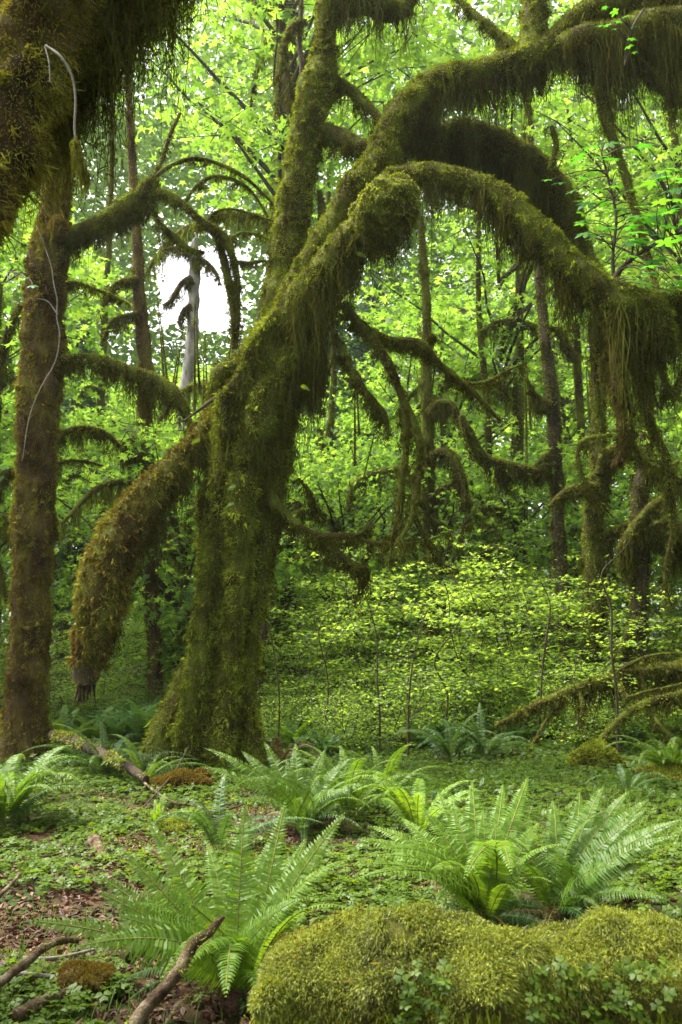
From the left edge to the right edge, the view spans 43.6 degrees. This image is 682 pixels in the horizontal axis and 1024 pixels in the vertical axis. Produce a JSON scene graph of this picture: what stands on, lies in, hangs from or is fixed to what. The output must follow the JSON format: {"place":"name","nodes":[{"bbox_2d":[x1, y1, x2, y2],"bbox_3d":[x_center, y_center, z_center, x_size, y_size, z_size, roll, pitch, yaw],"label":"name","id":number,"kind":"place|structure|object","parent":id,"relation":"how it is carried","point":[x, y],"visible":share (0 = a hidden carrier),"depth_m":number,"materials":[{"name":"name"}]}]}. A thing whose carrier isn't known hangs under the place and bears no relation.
{"place":"outdoors","nodes":[
{"label":"outdoors","id":0,"kind":"place"},
{"bbox_2d":[0,652,681,1023],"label":"ground","id":1,"kind":"structure","parent":0,"point":[192,1010],"depth_m":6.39,"materials":[{"name":"plant"}]},
{"bbox_2d":[0,281,23,530],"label":"forest tree","id":2,"kind":"object","parent":1,"relation":"on","point":[8,334],"visible":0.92,"depth_m":14.87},
{"bbox_2d":[0,935,79,987],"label":"fallen branch","id":3,"kind":"object","parent":1,"relation":"on","point":[23,964],"visible":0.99,"depth_m":3.86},
{"bbox_2d":[9,987,85,1022],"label":"fallen branch","id":4,"kind":"object","parent":1,"relation":"on","point":[21,1012],"visible":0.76,"depth_m":3.56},
{"bbox_2d":[0,745,98,823],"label":"sword fern","id":5,"kind":"object","parent":1,"relation":"on","point":[12,795],"visible":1,"depth_m":7.35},
{"bbox_2d":[0,364,104,688],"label":"forest maple","id":6,"kind":"object","parent":1,"relation":"on","point":[5,540],"visible":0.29,"depth_m":17.62,"materials":[{"name":"green plant"}]},
{"bbox_2d":[0,192,116,543],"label":"forest maple","id":7,"kind":"object","parent":1,"relation":"on","point":[110,309],"visible":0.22,"depth_m":16.13,"materials":[{"name":"green plant"}]},
{"bbox_2d":[0,646,124,724],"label":"vine maple","id":8,"kind":"object","parent":1,"relation":"on","point":[54,716],"visible":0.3,"depth_m":15.07,"materials":[{"name":"green plant"}]},
{"bbox_2d":[2,294,126,674],"bbox_3d":[-10.511,-1.072,32.412,4.700,15.538,4.658,-3,-10,18],"label":"tree foliage","id":9,"kind":"object","parent":1,"relation":"on","point":[89,401],"visible":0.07,"depth_m":32.73,"materials":[{"name":"green plant"}]},
{"bbox_2d":[0,207,131,644],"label":"forest maple","id":10,"kind":"object","parent":1,"relation":"on","point":[20,285],"visible":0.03,"depth_m":46.12,"materials":[{"name":"green plant"}]},
{"bbox_2d":[0,194,134,511],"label":"forest maple","id":11,"kind":"object","parent":1,"relation":"on","point":[11,380],"visible":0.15,"depth_m":25.40,"materials":[{"name":"green plant"}]},
{"bbox_2d":[0,392,161,683],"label":"forest maple","id":12,"kind":"object","parent":1,"relation":"on","point":[54,606],"visible":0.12,"depth_m":30.49,"materials":[{"name":"green plant"}]},
{"bbox_2d":[52,958,116,991],"bbox_3d":[-1.160,2.073,3.850,0.310,0.125,0.286,0,-9,0],"label":"moss hummock","id":13,"kind":"object","parent":1,"relation":"on","point":[89,975],"visible":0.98,"depth_m":3.79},
{"bbox_2d":[48,658,120,733],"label":"vine maple","id":14,"kind":"object","parent":1,"relation":"on","point":[66,697],"visible":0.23,"depth_m":15.29,"materials":[{"name":"green plant"}]},
{"bbox_2d":[1,610,169,716],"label":"vine maple","id":15,"kind":"object","parent":1,"relation":"on","point":[123,647],"visible":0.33,"depth_m":16.76,"materials":[{"name":"green plant"}]},
{"bbox_2d":[74,109,117,692],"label":"forest tree","id":16,"kind":"object","parent":1,"relation":"on","point":[108,254],"visible":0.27,"depth_m":27.14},
{"bbox_2d":[48,728,149,782],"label":"mossy branch","id":17,"kind":"object","parent":1,"relation":"on","point":[67,737],"visible":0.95,"depth_m":9.69,"materials":[{"name":"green plant"}]},
{"bbox_2d":[0,0,217,376],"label":"maple tree","id":18,"kind":"object","parent":1,"relation":"on","point":[94,44],"visible":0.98,"depth_m":5.15,"materials":[{"name":"plant"}]},
{"bbox_2d":[44,44,109,205],"bbox_3d":[-1.380,-2.026,4.435,0.404,0.960,0.097,0,-9,0],"label":"bare twig","id":19,"kind":"object","parent":18,"relation":"hanging from","point":[82,171],"visible":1,"depth_m":4.38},
{"bbox_2d":[22,722,196,773],"bbox_3d":[-2.623,2.784,9.890,1.598,0.651,1.511,-5,-11,31],"label":"sword fern","id":20,"kind":"object","parent":1,"relation":"on","point":[98,761],"visible":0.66,"depth_m":9.86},
{"bbox_2d":[80,700,161,740],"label":"sword fern","id":21,"kind":"object","parent":1,"relation":"on","point":[136,725],"visible":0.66,"depth_m":12.15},
{"bbox_2d":[51,580,191,710],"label":"vine maple","id":22,"kind":"object","parent":1,"relation":"on","point":[128,660],"visible":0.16,"depth_m":18.87,"materials":[{"name":"green plant"}]},
{"bbox_2d":[93,64,165,707],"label":"forest tree","id":23,"kind":"object","parent":1,"relation":"on","point":[135,281],"visible":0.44,"depth_m":17.59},
{"bbox_2d":[0,111,275,766],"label":"maple tree","id":24,"kind":"object","parent":1,"relation":"on","point":[25,723],"visible":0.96,"depth_m":12.10,"materials":[{"name":"brown plant"}]},
{"bbox_2d":[101,734,211,777],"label":"sword fern","id":25,"kind":"object","parent":1,"relation":"on","point":[150,768],"visible":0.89,"depth_m":9.52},
{"bbox_2d":[0,328,326,687],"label":"forest maple","id":26,"kind":"object","parent":1,"relation":"on","point":[68,600],"visible":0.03,"depth_m":21.87,"materials":[{"name":"green plant"}]},
{"bbox_2d":[9,296,321,683],"bbox_3d":[-5.651,-0.416,27.284,10.447,13.125,8.622,0,-9,-2],"label":"forest maple","id":27,"kind":"object","parent":1,"relation":"on","point":[74,477],"visible":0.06,"depth_m":26.48,"materials":[{"name":"green plant"}]},
{"bbox_2d":[1,303,338,695],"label":"forest maple","id":28,"kind":"object","parent":1,"relation":"on","point":[109,488],"visible":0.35,"depth_m":16.75,"materials":[{"name":"green plant"}]},
{"bbox_2d":[123,916,224,1023],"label":"leaning stick","id":29,"kind":"object","parent":1,"relation":"on","point":[152,1001],"visible":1,"depth_m":2.67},
{"bbox_2d":[142,767,216,793],"bbox_3d":[-1.707,2.870,9.077,0.822,0.332,0.607,3,-10,-18],"label":"moss hummock","id":30,"kind":"object","parent":1,"relation":"on","point":[181,777],"visible":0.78,"depth_m":8.93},
{"bbox_2d":[26,800,352,1023],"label":"sword fern","id":31,"kind":"object","parent":1,"relation":"on","point":[225,959],"visible":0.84,"depth_m":3.77,"materials":[{"name":"plant"}]},
{"bbox_2d":[159,236,224,630],"bbox_3d":[-3.878,-1.260,21.812,1.752,12.519,0.753,0,-9,0],"label":"pale snag","id":32,"kind":"object","parent":1,"relation":"on","point":[190,283],"visible":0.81,"depth_m":22.42,"materials":[{"name":"grey plant"}]},
{"bbox_2d":[65,335,357,688],"bbox_3d":[-2.664,0.258,17.924,5.679,8.645,6.881,-3,-10,19],"label":"forest maple","id":33,"kind":"object","parent":1,"relation":"on","point":[166,428],"visible":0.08,"depth_m":17.11,"materials":[{"name":"green plant"}]},
{"bbox_2d":[93,320,361,667],"bbox_3d":[-3.484,-0.019,23.812,7.390,11.250,8.954,5,-10,-28],"label":"forest maple","id":34,"kind":"object","parent":1,"relation":"on","point":[295,504],"visible":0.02,"depth_m":22.41,"materials":[{"name":"green plant"}]},
{"bbox_2d":[217,988,250,1015],"bbox_3d":[-0.440,2.051,3.596,0.145,0.084,0.148,8,-12,-40],"label":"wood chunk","id":35,"kind":"object","parent":1,"relation":"on","point":[229,1004],"visible":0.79,"depth_m":3.55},
{"bbox_2d":[147,773,321,849],"bbox_3d":[-0.732,2.242,6.279,1.190,0.494,0.892,-2,-9,12],"label":"sword fern","id":36,"kind":"object","parent":1,"relation":"on","point":[223,824],"visible":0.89,"depth_m":6.26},
{"bbox_2d":[256,0,306,703],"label":"forest tree","id":37,"kind":"object","parent":1,"relation":"on","point":[296,27],"visible":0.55,"depth_m":16.19,"materials":[{"name":"green plant"}]},
{"bbox_2d":[202,741,372,840],"bbox_3d":[-0.446,2.310,7.018,1.424,0.758,1.257,0,-9,0],"label":"sword fern","id":38,"kind":"object","parent":1,"relation":"on","point":[302,801],"visible":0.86,"depth_m":6.95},
{"bbox_2d":[259,687,319,743],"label":"vine maple","id":39,"kind":"object","parent":1,"relation":"on","point":[268,730],"visible":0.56,"depth_m":13.53,"materials":[{"name":"green plant"}]},
{"bbox_2d":[157,569,423,732],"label":"vine maple","id":40,"kind":"object","parent":1,"relation":"on","point":[299,661],"visible":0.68,"depth_m":15.10,"materials":[{"name":"green plant"}]},
{"bbox_2d":[264,714,330,742],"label":"sword fern","id":41,"kind":"object","parent":1,"relation":"on","point":[284,728],"visible":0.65,"depth_m":13.12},
{"bbox_2d":[100,0,497,711],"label":"forest maple","id":42,"kind":"object","parent":1,"relation":"on","point":[282,14],"visible":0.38,"depth_m":22.46,"materials":[{"name":"green plant"}]},
{"bbox_2d":[275,681,369,745],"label":"vine maple","id":43,"kind":"object","parent":1,"relation":"on","point":[321,729],"visible":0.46,"depth_m":13.73,"materials":[{"name":"green plant"}]},
{"bbox_2d":[0,767,671,1023],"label":"ground moss","id":44,"kind":"object","parent":1,"relation":"on","point":[197,879],"visible":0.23,"depth_m":6.40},
{"bbox_2d":[315,152,358,687],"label":"forest tree","id":45,"kind":"object","parent":1,"relation":"on","point":[330,421],"visible":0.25,"depth_m":25.72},
{"bbox_2d":[0,730,681,1023],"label":"wood sorrel","id":46,"kind":"object","parent":1,"relation":"on","point":[73,1002],"visible":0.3,"depth_m":6.04,"materials":[{"name":"plant"}]},
{"bbox_2d":[0,756,681,1023],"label":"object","id":47,"kind":"structure","parent":1,"relation":"on","point":[116,948],"depth_m":6.47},
{"bbox_2d":[0,709,681,805],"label":"herbs","id":48,"kind":"object","parent":1,"relation":"on","point":[494,770],"visible":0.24,"depth_m":10.35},
{"bbox_2d":[0,730,681,891],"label":"wood sorrel","id":49,"kind":"object","parent":1,"relation":"on","point":[115,786],"visible":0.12,"depth_m":9.65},
{"bbox_2d":[1,0,681,666],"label":"distant forest","id":50,"kind":"object","parent":1,"relation":"on","point":[147,144],"visible":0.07,"depth_m":59.48,"materials":[{"name":"green plant"}]},
{"bbox_2d":[294,286,398,675],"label":"conifer tree","id":51,"kind":"object","parent":1,"relation":"on","point":[343,394],"visible":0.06,"depth_m":36.64,"materials":[{"name":"green plant"}]},
{"bbox_2d":[293,411,399,685],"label":"forest maple","id":52,"kind":"object","parent":1,"relation":"on","point":[337,427],"visible":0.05,"depth_m":29.93,"materials":[{"name":"green plant"}]},
{"bbox_2d":[267,569,429,706],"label":"vine maple","id":53,"kind":"object","parent":1,"relation":"on","point":[323,623],"visible":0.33,"depth_m":18.50,"materials":[{"name":"green plant"}]},
{"bbox_2d":[296,677,412,749],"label":"vine maple","id":54,"kind":"object","parent":1,"relation":"on","point":[348,742],"visible":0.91,"depth_m":12.90,"materials":[{"name":"green plant"}]},
{"bbox_2d":[271,744,441,815],"bbox_3d":[0.138,2.413,7.631,1.776,0.610,1.213,7,-12,-38],"label":"sword fern","id":55,"kind":"object","parent":1,"relation":"on","point":[358,793],"visible":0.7,"depth_m":7.48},
{"bbox_2d":[192,527,525,731],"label":"vine maple","id":56,"kind":"object","parent":1,"relation":"on","point":[367,628],"visible":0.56,"depth_m":15.95,"materials":[{"name":"green plant"}]},
{"bbox_2d":[267,355,475,707],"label":"forest maple","id":57,"kind":"object","parent":1,"relation":"on","point":[331,521],"visible":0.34,"depth_m":19.76,"materials":[{"name":"green plant"}]},
{"bbox_2d":[64,0,681,768],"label":"maple tree","id":58,"kind":"object","parent":1,"relation":"on","point":[264,386],"visible":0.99,"depth_m":11.09,"materials":[{"name":"green plant"}]},
{"bbox_2d":[344,279,421,664],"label":"conifer tree","id":59,"kind":"object","parent":1,"relation":"on","point":[359,347],"visible":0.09,"depth_m":45.72,"materials":[{"name":"green plant"}]},
{"bbox_2d":[328,742,453,799],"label":"sword fern","id":60,"kind":"object","parent":1,"relation":"on","point":[398,753],"visible":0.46,"depth_m":7.98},
{"bbox_2d":[341,661,446,732],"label":"vine maple","id":61,"kind":"object","parent":1,"relation":"on","point":[394,696],"visible":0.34,"depth_m":15.18,"materials":[{"name":"green plant"}]},
{"bbox_2d":[318,646,494,753],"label":"vine maple","id":62,"kind":"object","parent":1,"relation":"on","point":[403,736],"visible":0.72,"depth_m":13.33,"materials":[{"name":"green plant"}]},
{"bbox_2d":[343,216,475,716],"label":"forest tree","id":63,"kind":"object","parent":1,"relation":"on","point":[431,415],"visible":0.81,"depth_m":18.60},
{"bbox_2d":[294,352,524,697],"bbox_3d":[1.511,0.258,24.268,7.082,10.781,8.581,4,-10,-25],"label":"forest maple","id":64,"kind":"object","parent":1,"relation":"on","point":[377,456],"visible":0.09,"depth_m":22.95,"materials":[{"name":"green plant"}]},
{"bbox_2d":[346,770,494,833],"bbox_3d":[0.641,2.319,6.807,1.221,0.465,1.456,0,-9,0],"label":"sword fern","id":65,"kind":"object","parent":1,"relation":"on","point":[399,799],"visible":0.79,"depth_m":6.70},
{"bbox_2d":[338,291,541,644],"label":"forest maple","id":66,"kind":"object","parent":1,"relation":"on","point":[383,388],"visible":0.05,"depth_m":37.99,"materials":[{"name":"green plant"}]},
{"bbox_2d":[340,559,553,709],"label":"vine maple","id":67,"kind":"object","parent":1,"relation":"on","point":[414,624],"visible":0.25,"depth_m":18.90,"materials":[{"name":"green plant"}]},
{"bbox_2d":[309,316,590,685],"bbox_3d":[3.609,0.002,26.324,8.888,11.918,8.894,5,-10,-28],"label":"forest maple","id":68,"kind":"object","parent":1,"relation":"on","point":[445,441],"visible":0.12,"depth_m":25.66,"materials":[{"name":"green plant"}]},
{"bbox_2d":[384,649,515,735],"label":"vine maple","id":69,"kind":"object","parent":1,"relation":"on","point":[452,706],"visible":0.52,"depth_m":14.39,"materials":[{"name":"green plant"}]},
{"bbox_2d":[323,370,578,709],"bbox_3d":[2.313,0.738,19.931,5.543,8.437,6.716,4,-10,-26],"label":"forest maple","id":70,"kind":"object","parent":1,"relation":"on","point":[419,537],"visible":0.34,"depth_m":19.06,"materials":[{"name":"green plant"}]},
{"bbox_2d":[394,709,508,758],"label":"sword fern","id":71,"kind":"object","parent":1,"relation":"on","point":[439,741],"visible":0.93,"depth_m":11.54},
{"bbox_2d":[240,900,681,1023],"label":"fallen log","id":72,"kind":"object","parent":1,"relation":"on","point":[493,967],"visible":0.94,"depth_m":2.26,"materials":[{"name":"plant"}]},
{"bbox_2d":[259,903,680,1023],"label":"wood sorrel","id":73,"kind":"object","parent":72,"relation":"on","point":[617,1005],"visible":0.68,"depth_m":2.19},
{"bbox_2d":[265,900,681,1004],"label":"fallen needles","id":74,"kind":"object","parent":72,"relation":"on","point":[409,974],"visible":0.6,"depth_m":2.37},
{"bbox_2d":[355,777,568,926],"bbox_3d":[0.729,2.019,4.824,1.318,0.838,1.395,0,-9,0],"label":"sword fern","id":75,"kind":"object","parent":1,"relation":"on","point":[476,883],"visible":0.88,"depth_m":4.73,"materials":[{"name":"plant"}]},
{"bbox_2d":[367,586,572,720],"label":"vine maple","id":76,"kind":"object","parent":1,"relation":"on","point":[455,638],"visible":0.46,"depth_m":15.53,"materials":[{"name":"green plant"}]},
{"bbox_2d":[367,395,576,658],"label":"forest maple","id":77,"kind":"object","parent":1,"relation":"on","point":[533,432],"visible":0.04,"depth_m":28.93,"materials":[{"name":"green plant"}]},
{"bbox_2d":[441,702,532,756],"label":"sword fern","id":78,"kind":"object","parent":1,"relation":"on","point":[478,742],"visible":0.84,"depth_m":11.59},
{"bbox_2d":[427,669,546,738],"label":"vine maple","id":79,"kind":"object","parent":1,"relation":"on","point":[515,700],"visible":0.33,"depth_m":14.34,"materials":[{"name":"green plant"}]},
{"bbox_2d":[468,205,513,694],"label":"forest tree","id":80,"kind":"object","parent":1,"relation":"on","point":[482,334],"visible":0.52,"depth_m":23.85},
{"bbox_2d":[308,0,678,698],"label":"forest maple","id":81,"kind":"object","parent":1,"relation":"on","point":[510,398],"visible":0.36,"depth_m":25.17,"materials":[{"name":"green plant"}]},
{"bbox_2d":[353,540,633,735],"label":"vine maple","id":82,"kind":"object","parent":1,"relation":"on","point":[476,645],"visible":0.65,"depth_m":15.23,"materials":[{"name":"green plant"}]},
{"bbox_2d":[451,660,566,737],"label":"vine maple","id":83,"kind":"object","parent":1,"relation":"on","point":[496,701],"visible":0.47,"depth_m":14.24,"materials":[{"name":"green plant"}]},
{"bbox_2d":[456,111,575,716],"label":"forest tree","id":84,"kind":"object","parent":1,"relation":"on","point":[547,404],"visible":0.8,"depth_m":17.60,"materials":[{"name":"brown plant"}]},
{"bbox_2d":[378,351,657,699],"bbox_3d":[4.617,0.578,21.585,7.462,9.375,6.158,6,-11,-33],"label":"forest maple","id":85,"kind":"object","parent":1,"relation":"on","point":[494,509],"visible":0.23,"depth_m":20.76,"materials":[{"name":"green plant"}]},
{"bbox_2d":[444,189,632,643],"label":"forest maple","id":86,"kind":"object","parent":1,"relation":"on","point":[555,351],"visible":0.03,"depth_m":45.38,"materials":[{"name":"green plant"}]},
{"bbox_2d":[427,136,655,646],"bbox_3d":[9.505,-4.435,40.058,11.145,24.849,11.881,-4,-10,23],"label":"forest maple","id":87,"kind":"object","parent":1,"relation":"on","point":[563,364],"visible":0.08,"depth_m":39.74,"materials":[{"name":"green plant"}]},
{"bbox_2d":[499,109,587,680],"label":"forest tree","id":88,"kind":"object","parent":1,"relation":"on","point":[573,356],"visible":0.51,"depth_m":24.78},
{"bbox_2d":[417,542,674,721],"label":"vine maple","id":89,"kind":"object","parent":1,"relation":"on","point":[529,612],"visible":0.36,"depth_m":17.28,"materials":[{"name":"green plant"}]},
{"bbox_2d":[483,650,618,739],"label":"vine maple","id":90,"kind":"object","parent":1,"relation":"on","point":[555,724],"visible":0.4,"depth_m":14.05,"materials":[{"name":"green plant"}]},
{"bbox_2d":[430,554,681,736],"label":"vine maple","id":91,"kind":"object","parent":1,"relation":"on","point":[565,611],"visible":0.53,"depth_m":14.77,"materials":[{"name":"green plant"}]},
{"bbox_2d":[473,785,681,925],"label":"sword fern","id":92,"kind":"object","parent":1,"relation":"on","point":[584,863],"visible":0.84,"depth_m":4.86,"materials":[{"name":"plant"}]},
{"bbox_2d":[474,62,681,406],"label":"forest maple","id":93,"kind":"object","parent":1,"relation":"on","point":[673,153],"visible":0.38,"depth_m":18.70,"materials":[{"name":"green plant"}]},
{"bbox_2d":[474,349,681,710],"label":"forest maple","id":94,"kind":"object","parent":1,"relation":"on","point":[572,533],"visible":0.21,"depth_m":19.68,"materials":[{"name":"green plant"}]},
{"bbox_2d":[483,0,681,517],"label":"forest maple","id":95,"kind":"object","parent":1,"relation":"on","point":[590,125],"visible":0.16,"depth_m":25.62,"materials":[{"name":"green plant"}]},
{"bbox_2d":[493,651,681,751],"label":"fallen branch","id":96,"kind":"object","parent":1,"relation":"on","point":[668,673],"visible":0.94,"depth_m":12.52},
{"bbox_2d":[546,357,632,722],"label":"forest tree","id":97,"kind":"object","parent":1,"relation":"on","point":[596,539],"visible":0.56,"depth_m":15.44,"materials":[{"name":"plant"}]},
{"bbox_2d":[564,737,626,772],"bbox_3d":[3.196,3.087,10.728,0.839,0.486,0.728,0,-9,0],"label":"moss hummock","id":98,"kind":"object","parent":1,"relation":"on","point":[584,753],"visible":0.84,"depth_m":10.57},
{"bbox_2d":[526,650,674,744],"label":"vine maple","id":99,"kind":"object","parent":1,"relation":"on","point":[593,731],"visible":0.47,"depth_m":12.96,"materials":[{"name":"green plant"}]},
{"bbox_2d":[527,403,681,664],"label":"forest maple","id":100,"kind":"object","parent":1,"relation":"on","point":[679,457],"visible":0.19,"depth_m":19.20,"materials":[{"name":"green plant"}]},
{"bbox_2d":[534,192,681,659],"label":"forest maple","id":101,"kind":"object","parent":1,"relation":"on","point":[614,433],"visible":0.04,"depth_m":31.99,"materials":[{"name":"green plant"}]},
{"bbox_2d":[600,539,630,752],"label":"sapling","id":102,"kind":"object","parent":1,"relation":"on","point":[614,672],"visible":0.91,"depth_m":12.23,"materials":[{"name":"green plant"}]},
{"bbox_2d":[556,641,681,740],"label":"vine maple","id":103,"kind":"object","parent":1,"relation":"on","point":[670,722],"visible":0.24,"depth_m":13.70,"materials":[{"name":"green plant"}]},
{"bbox_2d":[586,758,673,788],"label":"sword fern","id":104,"kind":"object","parent":1,"relation":"on","point":[637,776],"visible":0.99,"depth_m":8.85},
{"bbox_2d":[598,689,681,749],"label":"fallen branch","id":105,"kind":"object","parent":1,"relation":"on","point":[663,700],"visible":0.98,"depth_m":11.76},
{"bbox_2d":[603,714,681,767],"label":"sword fern","id":106,"kind":"object","parent":1,"relation":"on","point":[665,755],"visible":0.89,"depth_m":9.85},
{"bbox_2d":[612,373,681,732],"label":"forest tree","id":107,"kind":"object","parent":1,"relation":"on","point":[644,534],"visible":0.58,"depth_m":14.78,"materials":[{"name":"green plant"}]},
{"bbox_2d":[624,399,681,598],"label":"forest maple","id":108,"kind":"object","parent":1,"relation":"on","point":[679,494],"visible":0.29,"depth_m":14.97,"materials":[{"name":"green plant"}]},
{"bbox_2d":[625,762,681,786],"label":"moss hummock","id":109,"kind":"object","parent":1,"relation":"on","point":[673,771],"visible":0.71,"depth_m":9.64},
{"bbox_2d":[2,0,681,651],"label":"sky","id":110,"kind":"structure","parent":0,"point":[211,315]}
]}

